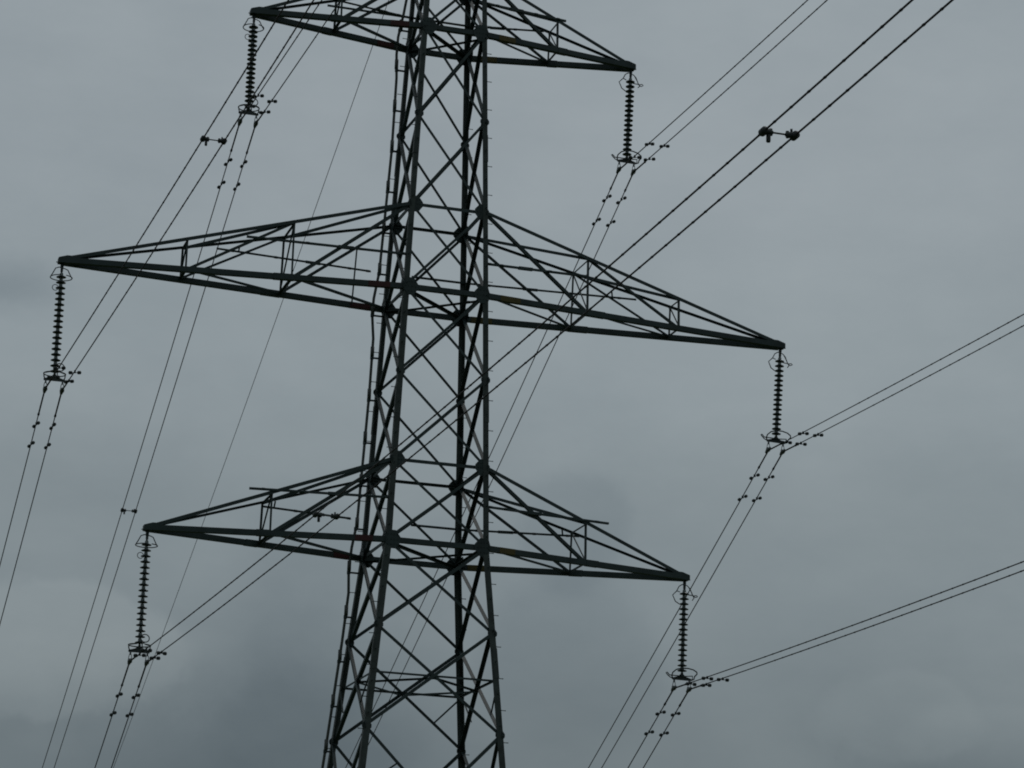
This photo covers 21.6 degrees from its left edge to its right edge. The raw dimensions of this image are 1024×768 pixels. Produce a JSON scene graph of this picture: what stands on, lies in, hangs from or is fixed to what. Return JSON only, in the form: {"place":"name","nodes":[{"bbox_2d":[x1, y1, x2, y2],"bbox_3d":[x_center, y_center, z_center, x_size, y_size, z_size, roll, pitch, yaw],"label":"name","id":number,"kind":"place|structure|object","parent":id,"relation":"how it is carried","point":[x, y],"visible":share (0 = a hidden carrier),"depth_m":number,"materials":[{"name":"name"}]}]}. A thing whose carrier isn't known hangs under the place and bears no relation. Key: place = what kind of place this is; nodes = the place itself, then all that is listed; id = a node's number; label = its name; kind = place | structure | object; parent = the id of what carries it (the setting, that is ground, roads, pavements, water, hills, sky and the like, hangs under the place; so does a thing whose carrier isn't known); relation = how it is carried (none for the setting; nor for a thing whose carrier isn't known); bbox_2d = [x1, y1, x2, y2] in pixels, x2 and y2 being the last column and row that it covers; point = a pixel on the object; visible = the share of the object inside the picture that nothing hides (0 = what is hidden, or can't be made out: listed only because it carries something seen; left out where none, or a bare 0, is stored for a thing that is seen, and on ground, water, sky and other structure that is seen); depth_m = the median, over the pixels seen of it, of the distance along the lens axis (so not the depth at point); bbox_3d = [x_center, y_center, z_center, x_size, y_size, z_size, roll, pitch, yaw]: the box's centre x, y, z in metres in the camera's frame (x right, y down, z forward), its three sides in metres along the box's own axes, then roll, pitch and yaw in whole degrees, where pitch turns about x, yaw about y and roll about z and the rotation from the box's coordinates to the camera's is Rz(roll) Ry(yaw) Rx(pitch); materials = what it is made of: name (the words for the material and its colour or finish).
{"place":"outdoors","nodes":[
{"label":"outdoors","id":0,"kind":"place"},
{"bbox_2d":[0,0,1023,767],"label":"sky","id":1,"kind":"structure","parent":0,"point":[884,240],"materials":[{"name":"grey"}]},
{"bbox_3d":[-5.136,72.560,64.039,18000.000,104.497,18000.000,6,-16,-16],"label":"ground","id":2,"kind":"structure","parent":0,"visible":0},
{"bbox_2d":[56,0,785,767],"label":"transmission tower","id":3,"kind":"structure","parent":2,"relation":"on","point":[460,318],"depth_m":83.61,"materials":[{"name":"metal"}]},
{"bbox_2d":[43,264,72,394],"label":"insulator string","id":4,"kind":"object","parent":3,"relation":"hanging from","point":[58,315],"visible":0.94,"depth_m":80.46,"materials":[{"name":"ceramic"}]},
{"bbox_2d":[0,0,288,564],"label":"conductor","id":5,"kind":"object","parent":4,"relation":"hanging from","point":[225,102],"visible":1,"depth_m":68.71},
{"bbox_2d":[47,375,59,378],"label":"vibration damper","id":6,"kind":"object","parent":5,"relation":"attached to","point":[49,376],"visible":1,"depth_m":78.78,"materials":[{"name":"metal"}]},
{"bbox_2d":[53,366,65,369],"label":"vibration damper","id":7,"kind":"object","parent":5,"relation":"attached to","point":[62,368],"visible":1,"depth_m":78.02,"materials":[{"name":"metal"}]},
{"bbox_2d":[200,135,226,145],"bbox_3d":[-7.016,-5.702,63.222,0.628,0.268,0.176,6,-16,-16],"label":"conductor spacer","id":8,"kind":"object","parent":5,"relation":"attached to","point":[222,141],"visible":1,"depth_m":63.20,"materials":[{"name":"metal"}]},
{"bbox_2d":[0,0,313,623],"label":"conductor","id":9,"kind":"object","parent":4,"relation":"hanging from","point":[277,57],"visible":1,"depth_m":69.77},
{"bbox_2d":[64,379,73,383],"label":"vibration damper","id":10,"kind":"object","parent":9,"relation":"attached to","point":[67,381],"visible":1,"depth_m":79.14,"materials":[{"name":"metal"}]},
{"bbox_2d":[68,370,80,373],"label":"vibration damper","id":11,"kind":"object","parent":9,"relation":"attached to","point":[71,372],"visible":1,"depth_m":78.38,"materials":[{"name":"metal"}]},
{"bbox_2d":[127,531,157,665],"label":"insulator string","id":12,"kind":"object","parent":3,"relation":"hanging from","point":[143,590],"visible":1,"depth_m":79.22,"materials":[{"name":"ceramic"}]},
{"bbox_2d":[95,0,912,767],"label":"conductor","id":13,"kind":"object","parent":12,"relation":"hanging from","point":[541,324],"visible":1,"depth_m":47.26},
{"bbox_2d":[140,648,151,651],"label":"vibration damper","id":14,"kind":"object","parent":13,"relation":"attached to","point":[145,649],"visible":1,"depth_m":76.79,"materials":[{"name":"metal"}]},
{"bbox_2d":[312,511,339,521],"bbox_3d":[-4.247,3.040,61.506,0.628,0.266,0.174,6,-16,-16],"label":"conductor spacer","id":15,"kind":"object","parent":13,"relation":"attached to","point":[319,515],"visible":1,"depth_m":61.47,"materials":[{"name":"metal"}]},
{"bbox_2d":[111,0,953,767],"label":"conductor","id":16,"kind":"object","parent":12,"relation":"hanging from","point":[573,322],"visible":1,"depth_m":47.24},
{"bbox_2d":[149,656,159,659],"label":"vibration damper","id":17,"kind":"object","parent":16,"relation":"attached to","point":[154,657],"visible":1,"depth_m":77.90,"materials":[{"name":"metal"}]},
{"bbox_2d":[156,651,166,654],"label":"vibration damper","id":18,"kind":"object","parent":16,"relation":"attached to","point":[159,653],"visible":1,"depth_m":77.15,"materials":[{"name":"metal"}]},
{"bbox_2d":[758,126,799,142],"bbox_3d":[4.008,-3.727,40.362,0.628,0.267,0.175,6,-16,-16],"label":"conductor spacer","id":19,"kind":"object","parent":16,"relation":"attached to","point":[792,135],"visible":1,"depth_m":40.33,"materials":[{"name":"metal"}]},
{"bbox_2d":[238,15,263,127],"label":"insulator string","id":20,"kind":"object","parent":3,"relation":"hanging from","point":[251,68],"visible":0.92,"depth_m":84.24,"materials":[{"name":"ceramic"}]},
{"bbox_2d":[42,0,321,767],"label":"conductor","id":21,"kind":"object","parent":20,"relation":"hanging from","point":[247,110],"visible":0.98,"depth_m":92.63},
{"bbox_2d":[120,508,136,513],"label":"conductor spacer","id":22,"kind":"object","parent":21,"relation":"attached to","point":[123,510],"visible":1,"depth_m":100.70,"materials":[{"name":"metal"}]},
{"bbox_2d":[54,0,340,767],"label":"conductor","id":23,"kind":"object","parent":20,"relation":"hanging from","point":[186,349],"visible":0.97,"depth_m":92.97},
{"bbox_2d":[259,110,270,113],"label":"vibration damper","id":24,"kind":"object","parent":23,"relation":"attached to","point":[268,112],"visible":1,"depth_m":82.94,"materials":[{"name":"metal"}]},
{"bbox_2d":[113,0,388,767],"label":"earth wire","id":25,"kind":"object","parent":3,"relation":"attached to","point":[256,373],"visible":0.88,"depth_m":113.32,"materials":[{"name":"grey metal"}]},
{"bbox_2d":[611,72,642,175],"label":"insulator string","id":26,"kind":"object","parent":3,"relation":"hanging from","point":[628,115],"visible":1,"depth_m":87.57,"materials":[{"name":"ceramic"}]},
{"bbox_2d":[345,0,807,767],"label":"conductor","id":27,"kind":"object","parent":26,"relation":"hanging from","point":[563,294],"visible":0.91,"depth_m":89.78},
{"bbox_2d":[357,0,827,767],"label":"conductor","id":28,"kind":"object","parent":26,"relation":"hanging from","point":[583,282],"visible":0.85,"depth_m":89.42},
{"bbox_2d":[643,157,655,161],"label":"vibration damper","id":29,"kind":"object","parent":28,"relation":"attached to","point":[652,159],"visible":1,"depth_m":86.09,"materials":[{"name":"metal"}]},
{"bbox_2d":[666,581,697,692],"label":"insulator string","id":30,"kind":"object","parent":3,"relation":"hanging from","point":[682,639],"visible":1,"depth_m":83.81,"materials":[{"name":"ceramic"}]},
{"bbox_2d":[628,561,1023,767],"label":"conductor","id":31,"kind":"object","parent":30,"relation":"hanging from","point":[823,636],"visible":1,"depth_m":73.87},
{"bbox_2d":[701,676,712,680],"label":"vibration damper","id":32,"kind":"object","parent":31,"relation":"attached to","point":[704,678],"visible":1,"depth_m":81.14,"materials":[{"name":"metal"}]},
{"bbox_2d":[643,570,1023,767],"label":"conductor","id":33,"kind":"object","parent":30,"relation":"hanging from","point":[827,642],"visible":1,"depth_m":74.85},
{"bbox_2d":[717,677,728,681],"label":"vibration damper","id":34,"kind":"object","parent":33,"relation":"attached to","point":[726,679],"visible":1,"depth_m":81.25,"materials":[{"name":"metal"}]},
{"bbox_2d":[760,349,791,455],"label":"insulator string","id":35,"kind":"object","parent":3,"relation":"hanging from","point":[777,399],"visible":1,"depth_m":86.69,"materials":[{"name":"ceramic"}]},
{"bbox_2d":[588,314,1023,767],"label":"conductor","id":36,"kind":"object","parent":35,"relation":"hanging from","point":[751,481],"visible":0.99,"depth_m":86.86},
{"bbox_2d":[798,431,808,434],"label":"vibration damper","id":37,"kind":"object","parent":36,"relation":"attached to","point":[805,433],"visible":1,"depth_m":84.01,"materials":[{"name":"metal"}]},
{"bbox_2d":[601,325,1023,767],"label":"conductor","id":38,"kind":"object","parent":35,"relation":"hanging from","point":[773,468],"visible":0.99,"depth_m":87.32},
{"bbox_2d":[795,442,806,445],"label":"vibration damper","id":39,"kind":"object","parent":38,"relation":"attached to","point":[797,444],"visible":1,"depth_m":85.24,"materials":[{"name":"metal"}]}
]}

